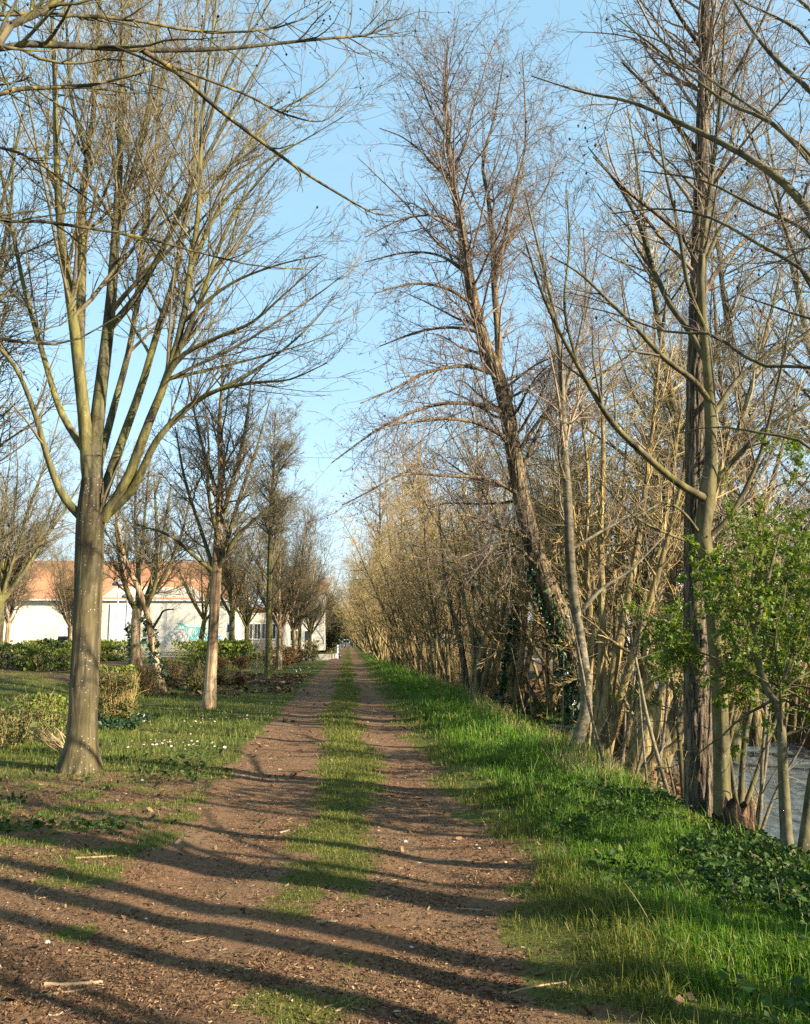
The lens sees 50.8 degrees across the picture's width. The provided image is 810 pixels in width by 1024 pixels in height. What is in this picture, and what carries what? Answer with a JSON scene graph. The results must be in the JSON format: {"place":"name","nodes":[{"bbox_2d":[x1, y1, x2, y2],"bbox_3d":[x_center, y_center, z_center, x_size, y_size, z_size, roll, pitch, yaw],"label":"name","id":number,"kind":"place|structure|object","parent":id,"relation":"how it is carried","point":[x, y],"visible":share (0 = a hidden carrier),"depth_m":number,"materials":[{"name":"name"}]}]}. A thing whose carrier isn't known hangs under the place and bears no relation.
{"place":"outdoors","nodes":[
{"label":"outdoors","id":0,"kind":"place"},
{"bbox_2d":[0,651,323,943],"bbox_3d":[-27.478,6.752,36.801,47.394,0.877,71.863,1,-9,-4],"label":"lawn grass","id":1,"kind":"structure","parent":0,"point":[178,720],"depth_m":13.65,"materials":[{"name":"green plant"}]},
{"bbox_2d":[218,655,395,1023],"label":"grass strip","id":2,"kind":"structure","parent":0,"point":[339,743],"depth_m":8.30,"materials":[{"name":"green plant"}]},
{"bbox_2d":[0,646,650,1023],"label":"path","id":3,"kind":"structure","parent":0,"point":[256,928],"depth_m":5.24,"materials":[{"name":"brown soil"}]},
{"bbox_2d":[0,669,680,1023],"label":"wood chips","id":4,"kind":"object","parent":3,"relation":"on","point":[260,968],"visible":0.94,"depth_m":4.42,"materials":[{"name":"brown wood"}]},
{"bbox_2d":[0,642,809,1023],"bbox_3d":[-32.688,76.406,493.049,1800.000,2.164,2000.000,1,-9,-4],"label":"ground","id":5,"kind":"structure","parent":0,"point":[68,834],"depth_m":8.49,"materials":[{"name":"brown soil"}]},
{"bbox_2d":[0,702,37,749],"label":"shrub","id":6,"kind":"object","parent":5,"relation":"on","point":[13,734],"visible":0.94,"depth_m":12.63,"materials":[{"name":"green plant"}]},
{"bbox_2d":[3,498,49,654],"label":"avenue tree","id":7,"kind":"object","parent":5,"relation":"on","point":[11,609],"visible":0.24,"depth_m":54.09,"materials":[{"name":"brown plant"}]},
{"bbox_2d":[0,642,71,670],"bbox_3d":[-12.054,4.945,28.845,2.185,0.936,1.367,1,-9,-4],"label":"hedge","id":8,"kind":"object","parent":5,"relation":"on","point":[63,666],"visible":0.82,"depth_m":28.47,"materials":[{"name":"green plant"}]},
{"bbox_2d":[6,688,68,740],"bbox_3d":[-5.890,3.306,13.902,0.981,0.928,0.999,-7,-11,38],"label":"shrub","id":9,"kind":"object","parent":5,"relation":"on","point":[45,706],"visible":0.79,"depth_m":13.82,"materials":[{"name":"green plant"}]},
{"bbox_2d":[0,444,79,602],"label":"avenue tree","id":10,"kind":"object","parent":5,"relation":"on","point":[21,564],"visible":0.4,"depth_m":42.87,"materials":[{"name":"brown plant"}]},
{"bbox_2d":[0,59,109,477],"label":"avenue tree","id":11,"kind":"object","parent":5,"relation":"on","point":[4,308],"visible":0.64,"depth_m":14.52,"materials":[{"name":"brown plant"}]},
{"bbox_2d":[0,345,118,665],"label":"avenue tree","id":12,"kind":"object","parent":5,"relation":"on","point":[5,570],"visible":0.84,"depth_m":32.68,"materials":[{"name":"brown plant"}]},
{"bbox_2d":[35,543,114,639],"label":"avenue tree","id":13,"kind":"object","parent":5,"relation":"on","point":[62,556],"visible":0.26,"depth_m":61.45,"materials":[{"name":"brown plant"}]},
{"bbox_2d":[39,534,117,640],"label":"avenue tree","id":14,"kind":"object","parent":5,"relation":"on","point":[66,602],"visible":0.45,"depth_m":59.89,"materials":[{"name":"brown plant"}]},
{"bbox_2d":[34,712,160,730],"bbox_3d":[-5.894,4.011,16.519,1.901,0.309,2.824,1,-9,-4],"label":"ground ivy","id":15,"kind":"object","parent":5,"relation":"on","point":[123,722],"visible":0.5,"depth_m":16.10,"materials":[{"name":"green plant"}]},
{"bbox_2d":[0,743,224,836],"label":"ground weeds","id":16,"kind":"object","parent":5,"relation":"on","point":[36,823],"visible":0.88,"depth_m":8.62,"materials":[{"name":"green plant"}]},
{"bbox_2d":[98,666,142,718],"bbox_3d":[-5.694,3.642,16.966,1.145,1.158,1.002,1,-9,-4],"label":"shrub","id":17,"kind":"object","parent":5,"relation":"on","point":[125,707],"visible":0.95,"depth_m":16.74,"materials":[{"name":"green plant"}]},
{"bbox_2d":[3,560,248,650],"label":"hall","id":18,"kind":"structure","parent":5,"relation":"on","point":[183,623],"depth_m":72.96,"materials":[{"name":"white paint"}]},
{"bbox_2d":[109,604,131,650],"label":"service door","id":19,"kind":"structure","parent":18,"relation":"in","point":[113,607],"depth_m":72.65,"materials":[{"name":"white metal"}]},
{"bbox_2d":[60,433,194,691],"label":"avenue tree","id":20,"kind":"object","parent":5,"relation":"on","point":[153,644],"visible":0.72,"depth_m":26.28,"materials":[{"name":"brown plant"}]},
{"bbox_2d":[123,663,162,693],"bbox_3d":[-7.598,4.816,24.664,1.204,0.947,1.072,1,-9,-4],"label":"shrub","id":21,"kind":"object","parent":5,"relation":"on","point":[150,680],"visible":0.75,"depth_m":24.52,"materials":[{"name":"brown plant"}]},
{"bbox_2d":[53,637,258,662],"bbox_3d":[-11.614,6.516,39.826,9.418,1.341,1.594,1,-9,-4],"label":"hedge","id":22,"kind":"object","parent":5,"relation":"on","point":[225,647],"visible":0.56,"depth_m":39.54,"materials":[{"name":"green plant"}]},
{"bbox_2d":[103,432,234,664],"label":"avenue tree","id":23,"kind":"object","parent":5,"relation":"on","point":[133,647],"visible":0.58,"depth_m":34.96,"materials":[{"name":"brown plant"}]},
{"bbox_2d":[183,655,220,691],"bbox_3d":[-6.466,5.150,27.170,1.154,1.245,1.258,1,-9,-4],"label":"shrub","id":24,"kind":"object","parent":5,"relation":"on","point":[195,682],"visible":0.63,"depth_m":26.90,"materials":[{"name":"green plant"}]},
{"bbox_2d":[151,513,258,651],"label":"avenue tree","id":25,"kind":"object","parent":5,"relation":"on","point":[204,616],"visible":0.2,"depth_m":60.72,"materials":[{"name":"brown plant"}]},
{"bbox_2d":[118,671,309,697],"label":"lawn leaf litter","id":26,"kind":"object","parent":5,"relation":"on","point":[288,679],"visible":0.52,"depth_m":29.54,"materials":[{"name":"brown plant"}]},
{"bbox_2d":[0,0,433,774],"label":"avenue tree","id":27,"kind":"object","parent":5,"relation":"on","point":[96,508],"visible":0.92,"depth_m":11.09,"materials":[{"name":"brown plant"}]},
{"bbox_2d":[124,320,312,709],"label":"avenue tree","id":28,"kind":"object","parent":5,"relation":"on","point":[218,557],"visible":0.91,"depth_m":20.79,"materials":[{"name":"brown plant"}]},
{"bbox_2d":[0,0,454,390],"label":"overhanging tree","id":29,"kind":"object","parent":5,"relation":"on","point":[46,10],"visible":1,"depth_m":6.43,"materials":[{"name":"brown plant"}]},
{"bbox_2d":[170,442,296,640],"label":"avenue tree","id":30,"kind":"object","parent":5,"relation":"on","point":[226,573],"visible":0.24,"depth_m":52.11,"materials":[{"name":"brown plant"}]},
{"bbox_2d":[216,655,250,684],"bbox_3d":[-6.339,5.756,31.142,1.442,1.239,1.282,1,-9,-4],"label":"shrub","id":31,"kind":"object","parent":5,"relation":"on","point":[241,662],"visible":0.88,"depth_m":30.84,"materials":[{"name":"brown plant"}]},
{"bbox_2d":[197,527,293,654],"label":"avenue tree","id":32,"kind":"object","parent":5,"relation":"on","point":[246,619],"visible":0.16,"depth_m":59.01,"materials":[{"name":"brown plant"}]},
{"bbox_2d":[249,608,290,649],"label":"school building","id":33,"kind":"structure","parent":5,"relation":"on","point":[257,630],"depth_m":88.34,"materials":[{"name":"white paint"}]},
{"bbox_2d":[237,395,310,677],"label":"avenue tree","id":34,"kind":"object","parent":5,"relation":"on","point":[277,530],"visible":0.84,"depth_m":36.84,"materials":[{"name":"brown plant"}]},
{"bbox_2d":[222,454,336,669],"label":"avenue tree","id":35,"kind":"object","parent":5,"relation":"on","point":[293,601],"visible":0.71,"depth_m":48.48,"materials":[{"name":"brown plant"}]},
{"bbox_2d":[256,499,340,663],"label":"avenue tree","id":36,"kind":"object","parent":5,"relation":"on","point":[297,612],"visible":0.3,"depth_m":59.86,"materials":[{"name":"brown plant"}]},
{"bbox_2d":[290,580,328,649],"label":"house","id":37,"kind":"structure","parent":5,"relation":"on","point":[319,633],"depth_m":106.41,"materials":[{"name":"white paint"}]},
{"bbox_2d":[293,554,356,652],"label":"avenue tree","id":38,"kind":"object","parent":5,"relation":"on","point":[310,628],"visible":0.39,"depth_m":84.80,"materials":[{"name":"brown plant"}]},
{"bbox_2d":[311,602,345,652],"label":"shrub","id":39,"kind":"object","parent":5,"relation":"on","point":[332,639],"visible":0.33,"depth_m":115.47,"materials":[{"name":"green plant"}]},
{"bbox_2d":[0,729,694,1023],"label":"bark shreds","id":40,"kind":"object","parent":5,"relation":"on","point":[162,995],"visible":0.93,"depth_m":4.43,"materials":[{"name":"brown wood"}]},
{"bbox_2d":[336,551,381,655],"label":"coppice tree","id":41,"kind":"object","parent":5,"relation":"on","point":[365,630],"visible":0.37,"depth_m":77.07,"materials":[{"name":"brown plant"}]},
{"bbox_2d":[325,548,411,660],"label":"coppice tree","id":42,"kind":"object","parent":5,"relation":"on","point":[386,650],"visible":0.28,"depth_m":66.24,"materials":[{"name":"brown plant"}]},
{"bbox_2d":[337,433,412,657],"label":"alder tree","id":43,"kind":"object","parent":5,"relation":"on","point":[372,508],"visible":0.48,"depth_m":63.82,"materials":[{"name":"brown plant"}]},
{"bbox_2d":[341,539,410,657],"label":"coppice tree","id":44,"kind":"object","parent":5,"relation":"on","point":[376,632],"visible":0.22,"depth_m":72.24,"materials":[{"name":"brown plant"}]},
{"bbox_2d":[342,535,443,662],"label":"coppice tree","id":45,"kind":"object","parent":5,"relation":"on","point":[381,636],"visible":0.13,"depth_m":56.88,"materials":[{"name":"brown plant"}]},
{"bbox_2d":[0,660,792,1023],"bbox_3d":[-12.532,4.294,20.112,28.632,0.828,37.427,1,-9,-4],"label":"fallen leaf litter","id":46,"kind":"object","parent":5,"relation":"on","point":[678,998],"visible":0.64,"depth_m":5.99,"materials":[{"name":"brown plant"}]},
{"bbox_2d":[355,511,438,671],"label":"coppice tree","id":47,"kind":"object","parent":5,"relation":"on","point":[409,647],"visible":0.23,"depth_m":46.25,"materials":[{"name":"brown plant"}]},
{"bbox_2d":[366,547,444,666],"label":"coppice tree","id":48,"kind":"object","parent":5,"relation":"on","point":[397,658],"visible":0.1,"depth_m":54.62,"materials":[{"name":"brown plant"}]},
{"bbox_2d":[325,487,486,672],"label":"coppice tree","id":49,"kind":"object","parent":5,"relation":"on","point":[403,647],"visible":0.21,"depth_m":47.23,"materials":[{"name":"brown plant"}]},
{"bbox_2d":[376,433,441,662],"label":"alder tree","id":50,"kind":"object","parent":5,"relation":"on","point":[392,659],"visible":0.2,"depth_m":62.16,"materials":[{"name":"brown plant"}]},
{"bbox_2d":[368,399,465,659],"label":"alder tree","id":51,"kind":"object","parent":5,"relation":"on","point":[380,490],"visible":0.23,"depth_m":51.07,"materials":[{"name":"brown plant"}]},
{"bbox_2d":[355,507,486,676],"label":"coppice tree","id":52,"kind":"object","parent":5,"relation":"on","point":[423,638],"visible":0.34,"depth_m":36.51,"materials":[{"name":"brown plant"}]},
{"bbox_2d":[375,515,477,677],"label":"coppice tree","id":53,"kind":"object","parent":5,"relation":"on","point":[426,646],"visible":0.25,"depth_m":37.73,"materials":[{"name":"brown plant"}]},
{"bbox_2d":[372,428,490,661],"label":"alder tree","id":54,"kind":"object","parent":5,"relation":"on","point":[413,501],"visible":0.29,"depth_m":45.58,"materials":[{"name":"brown plant"}]},
{"bbox_2d":[399,487,471,690],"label":"alder tree","id":55,"kind":"object","parent":5,"relation":"on","point":[464,672],"visible":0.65,"depth_m":25.97,"materials":[{"name":"brown plant"}]},
{"bbox_2d":[382,483,511,683],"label":"alder tree","id":56,"kind":"object","parent":5,"relation":"on","point":[448,623],"visible":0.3,"depth_m":35.63,"materials":[{"name":"brown plant"}]},
{"bbox_2d":[415,353,535,678],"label":"alder tree","id":57,"kind":"object","parent":5,"relation":"on","point":[482,464],"visible":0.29,"depth_m":31.38,"materials":[{"name":"brown plant"}]},
{"bbox_2d":[363,458,595,681],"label":"coppice tree","id":58,"kind":"object","parent":5,"relation":"on","point":[445,672],"visible":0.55,"depth_m":33.26,"materials":[{"name":"brown plant"}]},
{"bbox_2d":[429,466,539,689],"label":"coppice tree","id":59,"kind":"object","parent":5,"relation":"on","point":[477,589],"visible":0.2,"depth_m":28.51,"materials":[{"name":"brown plant"}]},
{"bbox_2d":[421,473,554,699],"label":"coppice tree","id":60,"kind":"object","parent":5,"relation":"on","point":[483,680],"visible":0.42,"depth_m":24.10,"materials":[{"name":"brown plant"}]},
{"bbox_2d":[272,0,718,737],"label":"alder tree","id":61,"kind":"object","parent":5,"relation":"on","point":[546,596],"visible":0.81,"depth_m":16.57,"materials":[{"name":"brown plant"}]},
{"bbox_2d":[427,413,594,706],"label":"alder tree","id":62,"kind":"object","parent":5,"relation":"on","point":[525,698],"visible":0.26,"depth_m":27.48,"materials":[{"name":"brown plant"}]},
{"bbox_2d":[368,428,678,712],"bbox_3d":[4.329,1.827,26.259,10.779,9.724,6.168,-5,-10,28],"label":"coppice tree","id":63,"kind":"object","parent":5,"relation":"on","point":[551,697],"visible":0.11,"depth_m":26.06,"materials":[{"name":"brown plant"}]},
{"bbox_2d":[439,496,611,705],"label":"coppice tree","id":64,"kind":"object","parent":5,"relation":"on","point":[496,677],"visible":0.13,"depth_m":27.26,"materials":[{"name":"brown plant"}]},
{"bbox_2d":[392,661,673,798],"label":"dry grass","id":65,"kind":"structure","parent":5,"relation":"on","point":[515,723],"depth_m":11.20,"materials":[{"name":"plant"}]},
{"bbox_2d":[491,493,594,717],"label":"coppice tree","id":66,"kind":"object","parent":5,"relation":"on","point":[509,693],"visible":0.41,"depth_m":21.83,"materials":[{"name":"brown plant"}]},
{"bbox_2d":[416,669,682,805],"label":"bank leaf litter","id":67,"kind":"object","parent":5,"relation":"on","point":[676,779],"visible":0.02,"depth_m":21.23,"materials":[{"name":"brown plant"}]},
{"bbox_2d":[486,446,619,696],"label":"coppice tree","id":68,"kind":"object","parent":5,"relation":"on","point":[543,676],"visible":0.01,"depth_m":33.60,"materials":[{"name":"brown plant"}]},
{"bbox_2d":[466,301,658,702],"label":"alder tree","id":69,"kind":"object","parent":5,"relation":"on","point":[591,437],"visible":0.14,"depth_m":30.31,"materials":[{"name":"brown plant"}]},
{"bbox_2d":[489,257,648,614],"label":"poplar tree","id":70,"kind":"object","parent":5,"relation":"on","point":[537,328],"visible":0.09,"depth_m":35.92,"materials":[{"name":"brown plant"}]},
{"bbox_2d":[476,401,668,671],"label":"coppice tree","id":71,"kind":"object","parent":5,"relation":"on","point":[530,485],"visible":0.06,"depth_m":24.32,"materials":[{"name":"brown plant"}]},
{"bbox_2d":[474,124,684,745],"bbox_3d":[2.728,-1.008,11.909,3.360,9.668,2.630,1,-9,-4],"label":"ash tree","id":72,"kind":"object","parent":5,"relation":"on","point":[583,719],"visible":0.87,"depth_m":12.18,"materials":[{"name":"brown plant"}]},
{"bbox_2d":[361,654,809,1023],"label":"verge grass","id":73,"kind":"structure","parent":5,"relation":"on","point":[762,943],"depth_m":6.27,"materials":[{"name":"green plant"}]},
{"bbox_2d":[569,608,612,772],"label":"sapling","id":74,"kind":"object","parent":5,"relation":"on","point":[592,720],"visible":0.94,"depth_m":10.05,"materials":[{"name":"brown plant"}]},
{"bbox_2d":[471,344,719,720],"bbox_3d":[4.499,0.975,20.006,5.358,9.708,6.026,4,-10,-26],"label":"coppice tree","id":75,"kind":"object","parent":5,"relation":"on","point":[577,565],"visible":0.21,"depth_m":19.81,"materials":[{"name":"brown plant"}]},
{"bbox_2d":[383,342,809,745],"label":"coppice tree","id":76,"kind":"object","parent":5,"relation":"on","point":[505,592],"visible":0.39,"depth_m":19.46,"materials":[{"name":"brown plant"}]},
{"bbox_2d":[602,613,643,771],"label":"sapling","id":77,"kind":"object","parent":5,"relation":"on","point":[626,735],"visible":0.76,"depth_m":11.07,"materials":[{"name":"brown plant"}]},
{"bbox_2d":[542,307,731,759],"bbox_3d":[3.843,0.348,14.259,3.083,8.264,3.599,-2,-9,14],"label":"coppice tree","id":78,"kind":"object","parent":5,"relation":"on","point":[603,689],"visible":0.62,"depth_m":14.02,"materials":[{"name":"brown plant"}]},
{"bbox_2d":[476,0,809,815],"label":"ash tree","id":79,"kind":"object","parent":5,"relation":"on","point":[704,496],"visible":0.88,"depth_m":7.97,"materials":[{"name":"brown plant"}]},
{"bbox_2d":[502,295,786,757],"bbox_3d":[4.663,0.604,16.547,5.725,9.223,5.090,5,-10,-32],"label":"coppice tree","id":80,"kind":"object","parent":5,"relation":"on","point":[617,749],"visible":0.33,"depth_m":16.48,"materials":[{"name":"brown plant"}]},
{"bbox_2d":[620,594,678,799],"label":"sapling","id":81,"kind":"object","parent":5,"relation":"on","point":[662,773],"visible":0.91,"depth_m":8.79,"materials":[{"name":"brown plant"}]},
{"bbox_2d":[494,763,809,1023],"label":"ground ivy","id":82,"kind":"object","parent":5,"relation":"on","point":[787,885],"visible":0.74,"depth_m":5.66,"materials":[{"name":"green plant"}]},
{"bbox_2d":[505,0,809,819],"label":"poplar tree","id":83,"kind":"object","parent":5,"relation":"on","point":[697,708],"visible":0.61,"depth_m":8.62,"materials":[{"name":"brown plant"}]},
{"bbox_2d":[507,0,809,496],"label":"alder tree","id":84,"kind":"object","parent":5,"relation":"on","point":[794,194],"visible":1,"depth_m":6.69,"materials":[{"name":"brown plant"}]},
{"bbox_2d":[519,39,809,760],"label":"poplar tree","id":85,"kind":"object","parent":5,"relation":"on","point":[652,375],"visible":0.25,"depth_m":19.98,"materials":[{"name":"brown plant"}]},
{"bbox_2d":[522,435,807,759],"bbox_3d":[5.228,2.400,16.374,4.644,7.019,6.893,-3,-9,22],"label":"coppice tree","id":86,"kind":"object","parent":5,"relation":"on","point":[732,719],"visible":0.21,"depth_m":15.13,"materials":[{"name":"brown plant"}]},
{"bbox_2d":[555,369,777,779],"bbox_3d":[4.244,0.756,13.873,3.566,7.408,3.109,-4,-10,26],"label":"coppice tree","id":87,"kind":"object","parent":5,"relation":"on","point":[657,712],"visible":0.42,"depth_m":13.38,"materials":[{"name":"brown plant"}]},
{"bbox_2d":[575,207,760,665],"bbox_3d":[8.073,-1.536,27.068,6.921,17.917,6.834,-3,-9,20],"label":"poplar tree","id":88,"kind":"object","parent":5,"relation":"on","point":[654,335],"visible":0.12,"depth_m":27.09,"materials":[{"name":"brown plant"}]},
{"bbox_2d":[609,576,728,799],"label":"hawthorn tree","id":89,"kind":"object","parent":5,"relation":"on","point":[677,714],"visible":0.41,"depth_m":10.55,"materials":[{"name":"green plant"}]},
{"bbox_2d":[606,260,757,696],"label":"poplar tree","id":90,"kind":"object","parent":5,"relation":"on","point":[672,377],"visible":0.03,"depth_m":39.97,"materials":[{"name":"brown plant"}]},
{"bbox_2d":[597,128,809,746],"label":"poplar tree","id":91,"kind":"object","parent":5,"relation":"on","point":[755,736],"visible":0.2,"depth_m":22.80,"materials":[{"name":"brown plant"}]},
{"bbox_2d":[618,43,809,733],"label":"poplar tree","id":92,"kind":"object","parent":5,"relation":"on","point":[725,304],"visible":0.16,"depth_m":24.59,"materials":[{"name":"brown plant"}]},
{"bbox_2d":[621,452,809,741],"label":"coppice tree","id":93,"kind":"object","parent":5,"relation":"on","point":[792,737],"visible":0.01,"depth_m":22.30,"materials":[{"name":"brown plant"}]},
{"bbox_2d":[622,493,809,804],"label":"hawthorn tree","id":94,"kind":"object","parent":5,"relation":"on","point":[740,796],"visible":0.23,"depth_m":9.45,"materials":[{"name":"green plant"}]},
{"bbox_2d":[625,236,809,772],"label":"coppice tree","id":95,"kind":"object","parent":5,"relation":"on","point":[755,376],"visible":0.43,"depth_m":16.89,"materials":[{"name":"brown plant"}]},
{"bbox_2d":[632,428,809,856],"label":"hawthorn tree","id":96,"kind":"object","parent":5,"relation":"on","point":[779,625],"visible":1,"depth_m":6.73,"materials":[{"name":"green plant"}]},
{"bbox_2d":[654,20,809,568],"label":"poplar tree","id":97,"kind":"object","parent":5,"relation":"on","point":[797,288],"visible":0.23,"depth_m":26.80,"materials":[{"name":"brown plant"}]},
{"bbox_2d":[667,43,809,642],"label":"poplar tree","id":98,"kind":"object","parent":5,"relation":"on","point":[784,370],"visible":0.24,"depth_m":19.66,"materials":[{"name":"brown plant"}]},
{"bbox_2d":[722,795,755,835],"bbox_3d":[2.668,2.489,6.788,0.248,0.456,0.202,1,-9,-4],"label":"stump","id":99,"kind":"object","parent":5,"relation":"on","point":[734,809],"visible":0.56,"depth_m":6.73,"materials":[{"name":"brown wood"}]},
{"bbox_2d":[753,640,804,830],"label":"sapling","id":100,"kind":"object","parent":5,"relation":"on","point":[761,790],"visible":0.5,"depth_m":7.25,"materials":[{"name":"brown plant"}]},
{"bbox_2d":[0,0,809,640],"label":"sky","id":101,"kind":"structure","parent":0,"point":[336,170],"materials":[{"name":"blue"}]},
{"bbox_2d":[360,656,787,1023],"bbox_3d":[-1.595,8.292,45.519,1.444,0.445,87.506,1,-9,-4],"label":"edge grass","id":102,"kind":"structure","parent":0,"point":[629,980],"depth_m":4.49,"materials":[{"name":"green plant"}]},
{"bbox_2d":[524,658,809,843],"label":"stream water","id":103,"kind":"structure","parent":0,"point":[772,825],"depth_m":16.26,"materials":[{"name":"grey liquid"}]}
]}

